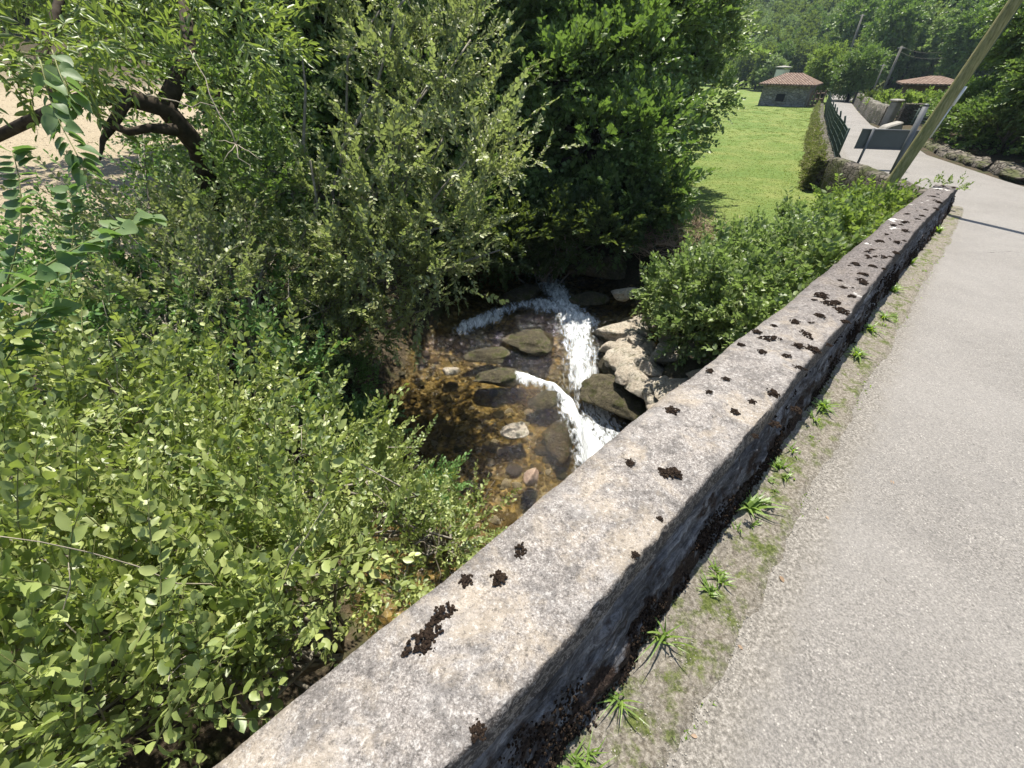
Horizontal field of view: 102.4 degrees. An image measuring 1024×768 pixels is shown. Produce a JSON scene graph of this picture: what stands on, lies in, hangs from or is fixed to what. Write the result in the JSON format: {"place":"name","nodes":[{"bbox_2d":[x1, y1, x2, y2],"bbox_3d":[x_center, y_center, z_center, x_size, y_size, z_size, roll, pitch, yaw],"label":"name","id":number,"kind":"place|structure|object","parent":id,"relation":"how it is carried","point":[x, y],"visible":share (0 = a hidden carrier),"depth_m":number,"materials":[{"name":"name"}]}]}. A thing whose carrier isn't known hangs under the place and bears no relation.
{"place":"outdoors","nodes":[
{"label":"outdoors","id":0,"kind":"place"},
{"bbox_2d":[352,238,637,616],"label":"stream","id":1,"kind":"structure","parent":0,"point":[588,439],"depth_m":7.68,"materials":[{"name":"liquid"}]},
{"bbox_2d":[463,346,509,363],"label":"boulder","id":2,"kind":"object","parent":1,"relation":"on","point":[496,355],"visible":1,"depth_m":7.71,"materials":[{"name":"stone"}]},
{"bbox_2d":[473,368,524,386],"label":"boulder","id":3,"kind":"object","parent":1,"relation":"in","point":[503,377],"visible":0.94,"depth_m":7.14,"materials":[{"name":"stone"}]},
{"bbox_2d":[500,421,528,439],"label":"stone","id":4,"kind":"object","parent":1,"relation":"in","point":[514,431],"visible":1,"depth_m":6.15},
{"bbox_2d":[498,284,540,305],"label":"boulder","id":5,"kind":"object","parent":1,"relation":"in","point":[525,293],"visible":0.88,"depth_m":8.92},
{"bbox_2d":[501,329,553,356],"bbox_3d":[0.311,-0.833,8.044,1.045,0.286,0.829,0,39,0],"label":"boulder","id":6,"kind":"object","parent":1,"relation":"in","point":[536,342],"visible":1,"depth_m":7.87,"materials":[{"name":"stone"}]},
{"bbox_2d":[523,468,538,486],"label":"stone","id":7,"kind":"object","parent":1,"relation":"in","point":[530,477],"visible":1,"depth_m":5.49,"materials":[{"name":"stone"}]},
{"bbox_2d":[527,386,570,409],"bbox_3d":[0.614,0.237,6.844,0.774,0.182,0.413,-19,42,-22],"label":"boulder","id":8,"kind":"object","parent":1,"relation":"in","point":[546,399],"visible":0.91,"depth_m":6.76,"materials":[{"name":"stone"}]},
{"bbox_2d":[569,291,609,306],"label":"boulder","id":9,"kind":"object","parent":1,"relation":"in","point":[589,298],"visible":1,"depth_m":8.72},
{"bbox_2d":[579,373,646,420],"bbox_3d":[1.846,0.245,7.113,1.485,0.544,0.932,22,44,25],"label":"boulder","id":10,"kind":"object","parent":1,"relation":"in","point":[606,392],"visible":0.62,"depth_m":6.89,"materials":[{"name":"stone"}]},
{"bbox_2d":[615,354,663,398],"bbox_3d":[2.329,-0.077,7.055,1.069,0.526,1.004,0,39,0],"label":"boulder","id":11,"kind":"object","parent":10,"relation":"on","point":[637,372],"visible":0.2,"depth_m":6.97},
{"bbox_2d":[615,365,635,385],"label":"boulder","id":12,"kind":"object","parent":11,"relation":"on","point":[622,374],"visible":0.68,"depth_m":6.83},
{"bbox_2d":[624,378,653,397],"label":"boulder","id":13,"kind":"object","parent":11,"relation":"on","point":[640,387],"visible":0.91,"depth_m":6.60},
{"bbox_2d":[633,355,661,376],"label":"boulder","id":14,"kind":"object","parent":11,"relation":"on","point":[647,366],"visible":0.97,"depth_m":6.85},
{"bbox_2d":[644,394,658,404],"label":"boulder","id":15,"kind":"object","parent":10,"relation":"on","point":[650,399],"visible":0.13,"depth_m":6.48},
{"bbox_2d":[662,355,705,377],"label":"boulder","id":16,"kind":"object","parent":15,"relation":"on","point":[691,364],"visible":0.27,"depth_m":6.69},
{"bbox_2d":[611,287,637,301],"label":"boulder","id":17,"kind":"object","parent":1,"relation":"in","point":[623,295],"visible":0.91,"depth_m":8.39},
{"bbox_2d":[0,11,1023,767],"bbox_3d":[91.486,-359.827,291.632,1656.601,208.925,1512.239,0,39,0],"label":"ground","id":18,"kind":"structure","parent":0,"point":[214,745],"depth_m":8.47,"materials":[{"name":"plant"}]},
{"bbox_2d":[43,49,92,132],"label":"vine","id":19,"kind":"object","parent":18,"relation":"on","point":[67,70],"visible":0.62,"depth_m":2.43,"materials":[{"name":"green plant"}]},
{"bbox_2d":[32,59,108,186],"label":"vine","id":20,"kind":"object","parent":19,"relation":"hanging from","point":[50,123],"visible":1,"depth_m":2.30,"materials":[{"name":"green plant"}]},
{"bbox_2d":[0,108,194,340],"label":"undergrowth bush","id":21,"kind":"object","parent":18,"relation":"on","point":[5,232],"visible":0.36,"depth_m":4.79,"materials":[{"name":"green plant"}]},
{"bbox_2d":[0,94,303,242],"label":"dry grass","id":22,"kind":"structure","parent":18,"relation":"on","point":[62,164],"depth_m":11.61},
{"bbox_2d":[0,0,334,220],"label":"alder tree","id":23,"kind":"object","parent":18,"relation":"on","point":[286,196],"visible":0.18,"depth_m":8.24,"materials":[{"name":"green plant"}]},
{"bbox_2d":[0,0,337,298],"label":"ash tree","id":24,"kind":"object","parent":18,"relation":"on","point":[121,100],"visible":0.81,"depth_m":4.20,"materials":[{"name":"green plant"}]},
{"bbox_2d":[109,50,260,164],"bbox_3d":[-2.845,-2.414,3.644,1.574,0.844,0.377,19,42,22],"label":"dead branch","id":25,"kind":"object","parent":24,"relation":"hanging from","point":[235,143],"visible":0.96,"depth_m":3.55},
{"bbox_2d":[0,211,351,418],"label":"shrub","id":26,"kind":"object","parent":18,"relation":"on","point":[98,310],"visible":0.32,"depth_m":4.17,"materials":[{"name":"green plant"}]},
{"bbox_2d":[0,145,379,363],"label":"undergrowth bush","id":27,"kind":"object","parent":18,"relation":"on","point":[202,221],"visible":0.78,"depth_m":4.14,"materials":[{"name":"green plant"}]},
{"bbox_2d":[0,250,408,580],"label":"shrub","id":28,"kind":"object","parent":18,"relation":"on","point":[53,370],"visible":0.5,"depth_m":2.32,"materials":[{"name":"green plant"}]},
{"bbox_2d":[0,145,37,284],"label":"vine","id":29,"kind":"object","parent":28,"relation":"attached to","point":[15,208],"visible":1,"depth_m":2.30,"materials":[{"name":"green plant"}]},
{"bbox_2d":[0,298,82,411],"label":"vine","id":30,"kind":"object","parent":28,"relation":"attached to","point":[62,307],"visible":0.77,"depth_m":1.93,"materials":[{"name":"green plant"}]},
{"bbox_2d":[51,183,88,298],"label":"vine","id":31,"kind":"object","parent":28,"relation":"attached to","point":[60,197],"visible":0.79,"depth_m":2.70,"materials":[{"name":"green plant"}]},
{"bbox_2d":[0,208,167,311],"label":"vine","id":32,"kind":"object","parent":28,"relation":"attached to","point":[46,273],"visible":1,"depth_m":1.94,"materials":[{"name":"green plant"}]},
{"bbox_2d":[0,322,420,767],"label":"shrub","id":33,"kind":"object","parent":18,"relation":"on","point":[75,561],"visible":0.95,"depth_m":1.20,"materials":[{"name":"green plant"}]},
{"bbox_2d":[109,142,406,431],"bbox_3d":[-3.536,-2.000,6.468,3.314,2.955,6.489,-30,48,-32],"label":"undergrowth bush","id":34,"kind":"object","parent":18,"relation":"on","point":[332,361],"visible":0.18,"depth_m":5.81,"materials":[{"name":"green plant"}]},
{"bbox_2d":[109,388,521,701],"bbox_3d":[-0.790,0.951,2.585,1.976,2.520,2.022,0,39,0],"label":"shrub","id":35,"kind":"object","parent":18,"relation":"on","point":[405,497],"visible":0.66,"depth_m":2.16,"materials":[{"name":"green plant"}]},
{"bbox_2d":[165,0,506,212],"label":"broadleaf tree","id":36,"kind":"object","parent":18,"relation":"on","point":[310,30],"visible":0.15,"depth_m":8.21,"materials":[{"name":"green plant"}]},
{"bbox_2d":[213,0,539,267],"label":"alder tree","id":37,"kind":"object","parent":18,"relation":"on","point":[338,87],"visible":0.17,"depth_m":7.87,"materials":[{"name":"green plant"}]},
{"bbox_2d":[305,340,475,532],"bbox_3d":[-1.764,0.748,5.375,1.525,1.628,3.585,-24,45,-27],"label":"undergrowth bush","id":38,"kind":"object","parent":18,"relation":"on","point":[357,405],"visible":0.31,"depth_m":5.54,"materials":[{"name":"green plant"}]},
{"bbox_2d":[253,0,580,371],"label":"willow tree","id":39,"kind":"object","parent":18,"relation":"on","point":[368,234],"visible":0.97,"depth_m":5.11,"materials":[{"name":"green plant"}]},
{"bbox_2d":[326,248,681,568],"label":"river gravel","id":40,"kind":"structure","parent":18,"relation":"on","point":[531,495],"depth_m":6.91,"materials":[{"name":"gravel"}]},
{"bbox_2d":[380,0,655,237],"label":"broadleaf tree","id":41,"kind":"object","parent":18,"relation":"on","point":[568,140],"visible":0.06,"depth_m":8.93,"materials":[{"name":"green plant"}]},
{"bbox_2d":[542,417,574,464],"bbox_3d":[0.719,0.865,6.280,0.529,0.219,0.943,0,39,0],"label":"boulder","id":42,"kind":"object","parent":18,"relation":"on","point":[559,443],"visible":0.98,"depth_m":6.21,"materials":[{"name":"stone"}]},
{"bbox_2d":[430,170,690,298],"bbox_3d":[0.909,-3.152,8.892,5.425,2.787,2.881,0,39,0],"label":"undergrowth bush","id":43,"kind":"object","parent":18,"relation":"on","point":[586,210],"visible":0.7,"depth_m":8.27,"materials":[{"name":"green plant"}]},
{"bbox_2d":[414,0,739,246],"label":"hazel tree","id":44,"kind":"object","parent":18,"relation":"on","point":[597,36],"visible":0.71,"depth_m":8.14,"materials":[{"name":"green plant"}]},
{"bbox_2d":[213,184,957,767],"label":"parapet wall","id":45,"kind":"structure","parent":18,"relation":"on","point":[521,640],"depth_m":1.25,"materials":[{"name":"stone"}]},
{"bbox_2d":[927,171,974,190],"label":"wall plant","id":46,"kind":"object","parent":45,"relation":"on","point":[960,187],"depth_m":7.47,"materials":[{"name":"green plant"}]},
{"bbox_2d":[580,330,605,346],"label":"boulder","id":47,"kind":"object","parent":18,"relation":"on","point":[595,339],"visible":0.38,"depth_m":8.02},
{"bbox_2d":[595,351,614,374],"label":"boulder","id":48,"kind":"object","parent":18,"relation":"on","point":[600,364],"visible":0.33,"depth_m":7.55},
{"bbox_2d":[592,319,652,341],"bbox_3d":[2.154,-0.981,8.101,1.198,0.394,0.606,0,39,0],"label":"boulder","id":49,"kind":"object","parent":18,"relation":"on","point":[614,332],"visible":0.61,"depth_m":7.92,"materials":[{"name":"stone"}]},
{"bbox_2d":[603,337,655,370],"bbox_3d":[2.193,-0.433,7.511,1.095,0.491,1.026,0,39,0],"label":"boulder","id":50,"kind":"object","parent":18,"relation":"on","point":[623,348],"visible":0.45,"depth_m":7.41,"materials":[{"name":"stone"}]},
{"bbox_2d":[628,331,643,344],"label":"boulder","id":51,"kind":"object","parent":50,"relation":"on","point":[634,338],"visible":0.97,"depth_m":7.57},
{"bbox_2d":[621,314,657,332],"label":"boulder","id":52,"kind":"object","parent":18,"relation":"on","point":[636,320],"visible":0.34,"depth_m":8.12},
{"bbox_2d":[614,131,706,242],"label":"undergrowth bush","id":53,"kind":"object","parent":18,"relation":"on","point":[628,171],"visible":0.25,"depth_m":8.21,"materials":[{"name":"green plant"}]},
{"bbox_2d":[647,375,688,399],"bbox_3d":[2.795,0.117,6.607,1.218,0.355,0.789,-12,40,-14],"label":"boulder","id":54,"kind":"object","parent":18,"relation":"on","point":[663,385],"visible":0.3,"depth_m":6.53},
{"bbox_2d":[649,341,688,363],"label":"boulder","id":55,"kind":"object","parent":18,"relation":"on","point":[668,357],"visible":0.38,"depth_m":6.94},
{"bbox_2d":[610,204,742,275],"bbox_3d":[3.871,-3.247,9.001,3.353,1.375,2.405,0,39,0],"label":"brushwood heap","id":56,"kind":"object","parent":18,"relation":"on","point":[670,242],"visible":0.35,"depth_m":8.73,"materials":[{"name":"wood"}]},
{"bbox_2d":[586,0,770,166],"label":"hazel tree","id":57,"kind":"object","parent":18,"relation":"on","point":[715,64],"visible":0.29,"depth_m":9.65,"materials":[{"name":"green plant"}]},
{"bbox_2d":[629,221,813,370],"bbox_3d":[3.231,-1.214,6.475,2.294,2.250,3.578,0,39,0],"label":"bramble bush","id":58,"kind":"object","parent":18,"relation":"on","point":[715,303],"visible":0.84,"depth_m":6.16,"materials":[{"name":"green plant"}]},
{"bbox_2d":[670,105,813,272],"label":"meadow grass","id":59,"kind":"structure","parent":18,"relation":"on","point":[785,171],"depth_m":16.10,"materials":[{"name":"green plant"}]},
{"bbox_2d":[732,49,755,86],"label":"broadleaf tree","id":60,"kind":"object","parent":18,"relation":"on","point":[742,75],"visible":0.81,"depth_m":70.85,"materials":[{"name":"green plant"}]},
{"bbox_2d":[746,41,776,89],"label":"broadleaf tree","id":61,"kind":"object","parent":18,"relation":"on","point":[761,57],"visible":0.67,"depth_m":66.91,"materials":[{"name":"green plant"}]},
{"bbox_2d":[759,22,783,43],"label":"broadleaf tree","id":62,"kind":"object","parent":18,"relation":"on","point":[772,30],"visible":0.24,"depth_m":74.43,"materials":[{"name":"green plant"}]},
{"bbox_2d":[755,52,791,85],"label":"broadleaf tree","id":63,"kind":"object","parent":18,"relation":"on","point":[769,70],"visible":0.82,"depth_m":65.28,"materials":[{"name":"green plant"}]},
{"bbox_2d":[767,39,796,77],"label":"broadleaf tree","id":64,"kind":"object","parent":18,"relation":"on","point":[787,55],"visible":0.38,"depth_m":66.11,"materials":[{"name":"green plant"}]},
{"bbox_2d":[758,73,822,106],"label":"stone barn","id":65,"kind":"structure","parent":18,"relation":"on","point":[789,89],"depth_m":39.83,"materials":[{"name":"stone"}]},
{"bbox_2d":[691,185,896,297],"bbox_3d":[4.774,-2.443,7.054,2.903,1.824,4.061,0,39,0],"label":"bramble bush","id":66,"kind":"object","parent":18,"relation":"on","point":[813,244],"visible":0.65,"depth_m":6.24,"materials":[{"name":"green plant"}]},
{"bbox_2d":[785,36,807,72],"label":"broadleaf tree","id":67,"kind":"object","parent":18,"relation":"on","point":[800,47],"visible":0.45,"depth_m":67.42,"materials":[{"name":"green plant"}]},
{"bbox_2d":[795,23,816,41],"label":"broadleaf tree","id":68,"kind":"object","parent":18,"relation":"on","point":[810,32],"visible":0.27,"depth_m":72.00,"materials":[{"name":"green plant"}]},
{"bbox_2d":[794,42,817,72],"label":"broadleaf tree","id":69,"kind":"object","parent":18,"relation":"on","point":[804,62],"visible":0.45,"depth_m":69.06,"materials":[{"name":"green plant"}]},
{"bbox_2d":[800,9,821,34],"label":"broadleaf tree","id":70,"kind":"object","parent":18,"relation":"on","point":[810,18],"visible":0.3,"depth_m":78.00,"materials":[{"name":"green plant"}]},
{"bbox_2d":[811,103,834,189],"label":"field wall","id":71,"kind":"structure","parent":18,"relation":"on","point":[825,136],"depth_m":13.95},
{"bbox_2d":[796,101,829,190],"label":"ivy","id":72,"kind":"object","parent":71,"relation":"attached to","point":[814,157],"visible":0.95,"depth_m":13.87,"materials":[{"name":"green plant"}]},
{"bbox_2d":[824,93,850,156],"bbox_3d":[18.432,-15.891,23.982,0.274,2.134,36.010,21,43,24],"label":"fence","id":73,"kind":"object","parent":71,"relation":"on","point":[838,129],"visible":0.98,"depth_m":14.99,"materials":[{"name":"green metal"}]},
{"bbox_2d":[816,12,842,43],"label":"broadleaf tree","id":74,"kind":"object","parent":18,"relation":"on","point":[823,30],"visible":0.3,"depth_m":71.12,"materials":[{"name":"green plant"}]},
{"bbox_2d":[803,39,857,101],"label":"broadleaf tree","id":75,"kind":"object","parent":18,"relation":"on","point":[822,68],"visible":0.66,"depth_m":42.55,"materials":[{"name":"green plant"}]},
{"bbox_2d":[819,0,891,87],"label":"broadleaf tree","id":76,"kind":"object","parent":18,"relation":"on","point":[848,29],"visible":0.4,"depth_m":58.43,"materials":[{"name":"green plant"}]},
{"bbox_2d":[826,35,896,101],"bbox_3d":[33.286,-30.041,39.661,5.181,5.541,4.832,25,45,28],"label":"broadleaf tree","id":77,"kind":"object","parent":18,"relation":"on","point":[852,76],"visible":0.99,"depth_m":39.00,"materials":[{"name":"green plant"}]},
{"bbox_2d":[805,173,926,259],"bbox_3d":[6.043,-2.887,7.584,1.875,1.786,4.426,29,47,31],"label":"bramble bush","id":78,"kind":"object","parent":18,"relation":"on","point":[891,200],"visible":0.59,"depth_m":7.17,"materials":[{"name":"green plant"}]},
{"bbox_2d":[852,92,888,125],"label":"roadside wall","id":79,"kind":"structure","parent":18,"relation":"on","point":[873,111],"depth_m":23.30,"materials":[{"name":"stone"}]},
{"bbox_2d":[818,157,926,205],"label":"retaining wall","id":80,"kind":"structure","parent":18,"relation":"on","point":[850,170],"depth_m":10.52,"materials":[{"name":"stone"}]},
{"bbox_2d":[862,88,903,109],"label":"garden bush","id":81,"kind":"object","parent":18,"relation":"on","point":[885,97],"visible":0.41,"depth_m":25.75,"materials":[{"name":"green plant"}]},
{"bbox_2d":[854,128,919,162],"bbox_3d":[9.531,-5.948,10.688,1.279,1.158,0.087,9,39,11],"label":"road sign","id":82,"kind":"object","parent":18,"relation":"on","point":[885,139],"visible":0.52,"depth_m":10.51,"materials":[{"name":"metal"}]},
{"bbox_2d":[859,0,934,91],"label":"broadleaf tree","id":83,"kind":"object","parent":18,"relation":"on","point":[898,25],"visible":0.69,"depth_m":49.47,"materials":[{"name":"green plant"}]},
{"bbox_2d":[886,88,925,114],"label":"garden bush","id":84,"kind":"object","parent":18,"relation":"on","point":[908,97],"visible":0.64,"depth_m":23.58,"materials":[{"name":"green plant"}]},
{"bbox_2d":[895,103,950,124],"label":"gate","id":85,"kind":"structure","parent":18,"relation":"on","point":[905,113],"depth_m":20.25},
{"bbox_2d":[889,0,960,90],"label":"broadleaf tree","id":86,"kind":"object","parent":18,"relation":"on","point":[927,44],"visible":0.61,"depth_m":51.31,"materials":[{"name":"green plant"}]},
{"bbox_2d":[896,76,953,95],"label":"raised granary","id":87,"kind":"structure","parent":18,"relation":"on","point":[941,83],"depth_m":28.84,"materials":[{"name":"tile"}]},
{"bbox_2d":[914,85,938,102],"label":"garden bush","id":88,"kind":"object","parent":18,"relation":"on","point":[931,93],"visible":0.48,"depth_m":24.49,"materials":[{"name":"green plant"}]},
{"bbox_2d":[882,0,1022,192],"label":"utility pole","id":89,"kind":"object","parent":18,"relation":"on","point":[958,87],"visible":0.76,"depth_m":7.00,"materials":[{"name":"brown wood"}]},
{"bbox_2d":[929,0,983,71],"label":"broadleaf tree","id":90,"kind":"object","parent":18,"relation":"on","point":[965,4],"visible":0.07,"depth_m":50.76,"materials":[{"name":"green plant"}]},
{"bbox_2d":[920,74,998,136],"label":"hedge bush","id":91,"kind":"object","parent":18,"relation":"on","point":[940,93],"visible":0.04,"depth_m":16.40,"materials":[{"name":"green plant"}]},
{"bbox_2d":[933,0,999,79],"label":"broadleaf tree","id":92,"kind":"object","parent":18,"relation":"on","point":[955,36],"visible":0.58,"depth_m":44.67,"materials":[{"name":"green plant"}]},
{"bbox_2d":[923,139,1023,183],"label":"rubble wall","id":93,"kind":"structure","parent":18,"relation":"on","point":[1011,171],"depth_m":11.37,"materials":[{"name":"stone"}]},
{"bbox_2d":[923,69,1023,144],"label":"hedge bush","id":94,"kind":"object","parent":18,"relation":"on","point":[976,88],"visible":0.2,"depth_m":14.24,"materials":[{"name":"green plant"}]},
{"bbox_2d":[943,79,1023,155],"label":"hedge bush","id":95,"kind":"object","parent":18,"relation":"on","point":[975,111],"visible":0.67,"depth_m":12.56,"materials":[{"name":"green plant"}]},
{"bbox_2d":[969,0,1023,85],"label":"broadleaf tree","id":96,"kind":"object","parent":18,"relation":"on","point":[1009,45],"visible":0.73,"depth_m":13.26,"materials":[{"name":"green plant"}]},
{"bbox_2d":[985,32,1023,139],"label":"broadleaf tree","id":97,"kind":"object","parent":18,"relation":"on","point":[1014,83],"visible":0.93,"depth_m":11.55,"materials":[{"name":"green plant"}]},
{"bbox_2d":[666,93,1023,767],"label":"road","id":98,"kind":"structure","parent":0,"point":[892,627],"depth_m":1.79,"materials":[{"name":"asphalt"}]},
{"bbox_2d":[556,205,962,767],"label":"verge","id":99,"kind":"structure","parent":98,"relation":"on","point":[751,555],"depth_m":1.67,"materials":[{"name":"gravel"}]},
{"bbox_2d":[556,736,592,767],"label":"weed tuft","id":100,"kind":"object","parent":99,"relation":"on","point":[580,761],"visible":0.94,"depth_m":1.22,"materials":[{"name":"green plant"}]},
{"bbox_2d":[577,729,615,767],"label":"weed tuft","id":101,"kind":"object","parent":99,"relation":"on","point":[592,754],"visible":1,"depth_m":1.23,"materials":[{"name":"green plant"}]},
{"bbox_2d":[596,688,646,724],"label":"weed tuft","id":102,"kind":"object","parent":99,"relation":"on","point":[621,704],"visible":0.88,"depth_m":1.32,"materials":[{"name":"green plant"}]},
{"bbox_2d":[636,616,696,666],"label":"weed tuft","id":103,"kind":"object","parent":99,"relation":"on","point":[663,636],"visible":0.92,"depth_m":1.47,"materials":[{"name":"green plant"}]},
{"bbox_2d":[697,569,721,596],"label":"weed tuft","id":104,"kind":"object","parent":99,"relation":"on","point":[711,592],"visible":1,"depth_m":1.65,"materials":[{"name":"green plant"}]},
{"bbox_2d":[735,490,786,519],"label":"weed tuft","id":105,"kind":"object","parent":99,"relation":"on","point":[751,505],"visible":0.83,"depth_m":1.97,"materials":[{"name":"green plant"}]},
{"bbox_2d":[811,398,841,416],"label":"weed tuft","id":106,"kind":"object","parent":99,"relation":"on","point":[823,405],"visible":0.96,"depth_m":2.63,"materials":[{"name":"green plant"}]},
{"bbox_2d":[889,104,928,173],"bbox_3d":[8.884,-5.274,9.368,0.123,1.816,0.164,0,39,0],"label":"metal post","id":107,"kind":"object","parent":98,"relation":"on","point":[912,132],"visible":0.79,"depth_m":9.14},
{"bbox_2d":[880,99,904,125],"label":"gate pillar","id":108,"kind":"structure","parent":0,"point":[892,110],"depth_m":20.16,"materials":[{"name":"concrete"}]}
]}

